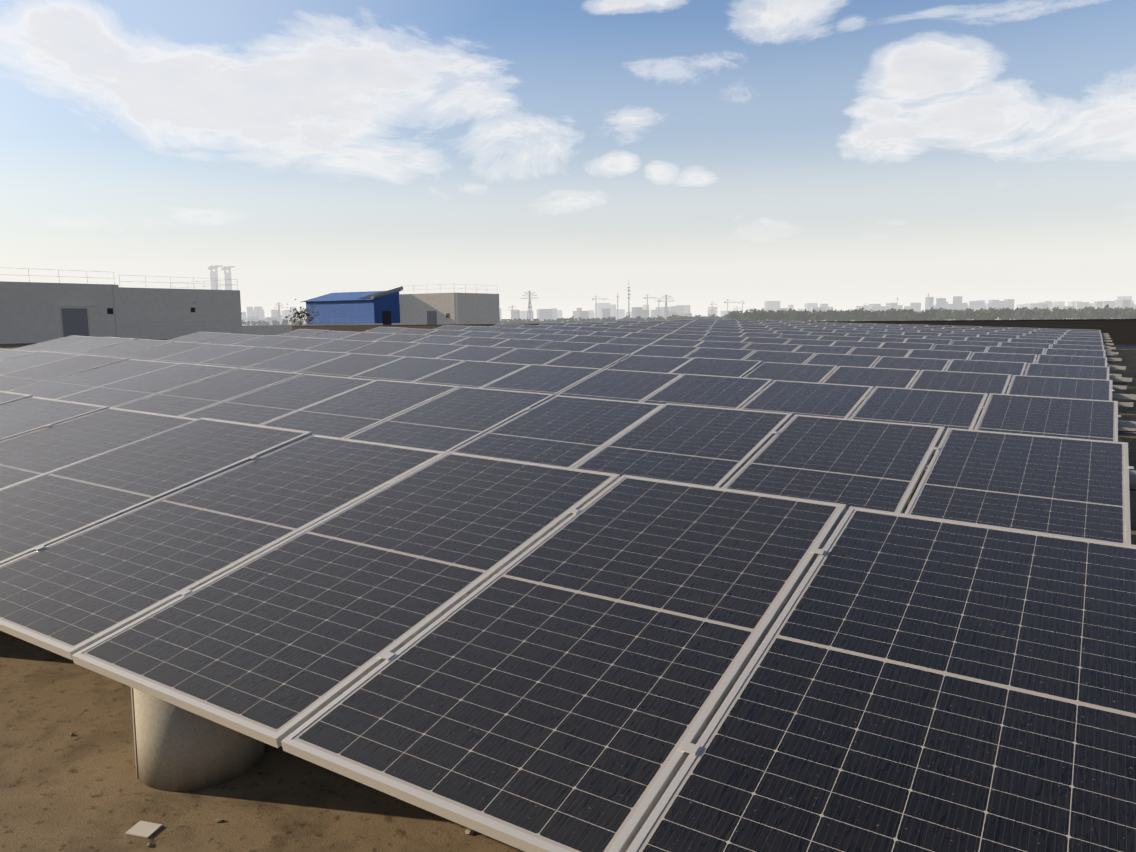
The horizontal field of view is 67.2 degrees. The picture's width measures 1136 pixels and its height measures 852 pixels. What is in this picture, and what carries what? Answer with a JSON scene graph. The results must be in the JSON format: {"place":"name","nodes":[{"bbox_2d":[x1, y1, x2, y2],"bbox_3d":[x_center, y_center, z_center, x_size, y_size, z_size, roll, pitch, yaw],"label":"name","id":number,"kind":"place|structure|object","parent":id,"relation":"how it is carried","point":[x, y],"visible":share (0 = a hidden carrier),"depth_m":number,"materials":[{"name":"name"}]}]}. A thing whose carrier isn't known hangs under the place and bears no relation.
{"place":"outdoors","nodes":[
{"label":"outdoors","id":0,"kind":"place"},
{"bbox_2d":[0,319,1135,851],"bbox_3d":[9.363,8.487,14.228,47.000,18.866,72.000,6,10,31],"label":"solar panels","id":1,"kind":"object","parent":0,"point":[704,585],"visible":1,"depth_m":3.43,"materials":[{"name":"black glass"}]},
{"bbox_2d":[0,0,1135,318],"label":"sky","id":2,"kind":"structure","parent":0,"point":[842,155],"materials":[{"name":"blue"}]},
{"bbox_2d":[210,271,1135,325],"bbox_3d":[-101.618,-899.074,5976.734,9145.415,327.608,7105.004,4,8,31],"label":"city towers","id":3,"kind":"structure","parent":0,"point":[1123,304],"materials":[{"name":"grey concrete"}]},
{"bbox_2d":[210,272,1133,323],"bbox_3d":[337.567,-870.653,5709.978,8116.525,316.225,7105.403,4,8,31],"label":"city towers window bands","id":4,"kind":"object","parent":3,"relation":"attached to","point":[590,314],"visible":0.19,"depth_m":3573.54,"materials":[{"name":"grey glass"}]},
{"bbox_2d":[242,304,1135,324],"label":"tree belt","id":5,"kind":"object","parent":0,"point":[1035,313],"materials":[{"name":"green plant"}]},
{"label":"ground","id":6,"kind":"structure","parent":0,"visible":0},
{"bbox_2d":[0,335,276,348],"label":"roof deck","id":7,"kind":"structure","parent":6,"relation":"on","point":[8,346],"depth_m":51.92,"materials":[{"name":"concrete"}]},
{"bbox_2d":[0,281,241,343],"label":"building","id":8,"kind":"structure","parent":7,"relation":"on","point":[29,312],"depth_m":62.74,"materials":[{"name":"concrete"}]},
{"bbox_2d":[61,308,88,336],"bbox_3d":[-34.617,-7.112,60.097,0.060,2.281,1.789,4,8,31],"label":"door","id":9,"kind":"structure","parent":8,"relation":"in","point":[74,321],"depth_m":60.05,"materials":[{"name":"grey metal"}]},
{"bbox_2d":[0,267,237,289],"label":"roof railing","id":10,"kind":"object","parent":8,"relation":"on","point":[134,275],"visible":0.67,"depth_m":64.53,"materials":[{"name":"grey metal"}]},
{"bbox_2d":[57,284,224,337],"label":"building fittings","id":11,"kind":"object","parent":8,"relation":"attached to","point":[114,311],"visible":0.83,"depth_m":62.21,"materials":[{"name":"grey metal"}]},
{"bbox_2d":[107,308,194,313],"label":"windows","id":12,"kind":"structure","parent":8,"relation":"attached to","point":[109,310],"depth_m":62.24,"materials":[{"name":"black glass"}]},
{"bbox_2d":[285,299,321,324],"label":"small tree","id":13,"kind":"object","parent":7,"relation":"on","point":[304,313],"depth_m":84.78,"materials":[{"name":"green plant"}]},
{"bbox_2d":[242,323,400,334],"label":"ground","id":14,"kind":"structure","parent":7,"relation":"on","point":[265,329],"depth_m":79.05,"materials":[{"name":"brown soil"}]},
{"bbox_2d":[242,318,361,323],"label":"roof railing","id":15,"kind":"object","parent":14,"relation":"on","point":[316,321],"visible":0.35,"depth_m":84.61,"materials":[{"name":"metal"}]},
{"bbox_2d":[306,292,399,324],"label":"shed walls","id":16,"kind":"structure","parent":7,"relation":"on","point":[363,311],"depth_m":92.61,"materials":[{"name":"blue metal"}]},
{"bbox_2d":[302,290,401,301],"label":"shed roof","id":17,"kind":"structure","parent":16,"relation":"on","point":[348,296],"depth_m":94.94,"materials":[{"name":"blue metal"}]},
{"bbox_2d":[358,286,402,298],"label":"roof edge","id":18,"kind":"object","parent":17,"relation":"attached to","point":[377,295],"visible":1,"depth_m":91.86,"materials":[{"name":"grey metal"}]},
{"bbox_2d":[382,311,391,324],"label":"shed door","id":19,"kind":"structure","parent":16,"relation":"in","point":[386,316],"depth_m":92.00,"materials":[{"name":"black metal"}]},
{"bbox_2d":[399,293,499,324],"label":"building","id":20,"kind":"structure","parent":7,"relation":"on","point":[478,308],"depth_m":92.28,"materials":[{"name":"concrete"}]},
{"bbox_2d":[427,311,436,324],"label":"door","id":21,"kind":"structure","parent":20,"relation":"in","point":[431,317],"depth_m":91.43,"materials":[{"name":"grey metal"}]},
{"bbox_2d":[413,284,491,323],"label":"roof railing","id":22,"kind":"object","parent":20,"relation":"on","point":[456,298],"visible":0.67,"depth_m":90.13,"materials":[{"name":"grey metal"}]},
{"bbox_2d":[292,319,1135,343],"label":"parapet wall","id":23,"kind":"structure","parent":7,"relation":"on","point":[1123,331],"depth_m":45.85,"materials":[{"name":"concrete"}]},
{"bbox_2d":[275,287,739,324],"bbox_3d":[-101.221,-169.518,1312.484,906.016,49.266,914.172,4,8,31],"label":"transmission towers","id":24,"kind":"structure","parent":6,"relation":"on","point":[512,314],"depth_m":890.28,"materials":[{"name":"metal"}]},
{"bbox_2d":[208,265,928,319],"bbox_3d":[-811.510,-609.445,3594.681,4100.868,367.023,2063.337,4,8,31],"label":"lattice towers","id":25,"kind":"structure","parent":6,"relation":"on","point":[215,267],"depth_m":5213.63,"materials":[{"name":"metal"}]},
{"bbox_2d":[247,317,1120,325],"bbox_3d":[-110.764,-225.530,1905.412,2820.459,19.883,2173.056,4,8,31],"label":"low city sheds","id":26,"kind":"object","parent":6,"relation":"on","point":[655,319],"depth_m":1351.26,"materials":[{"name":"grey"}]}
]}

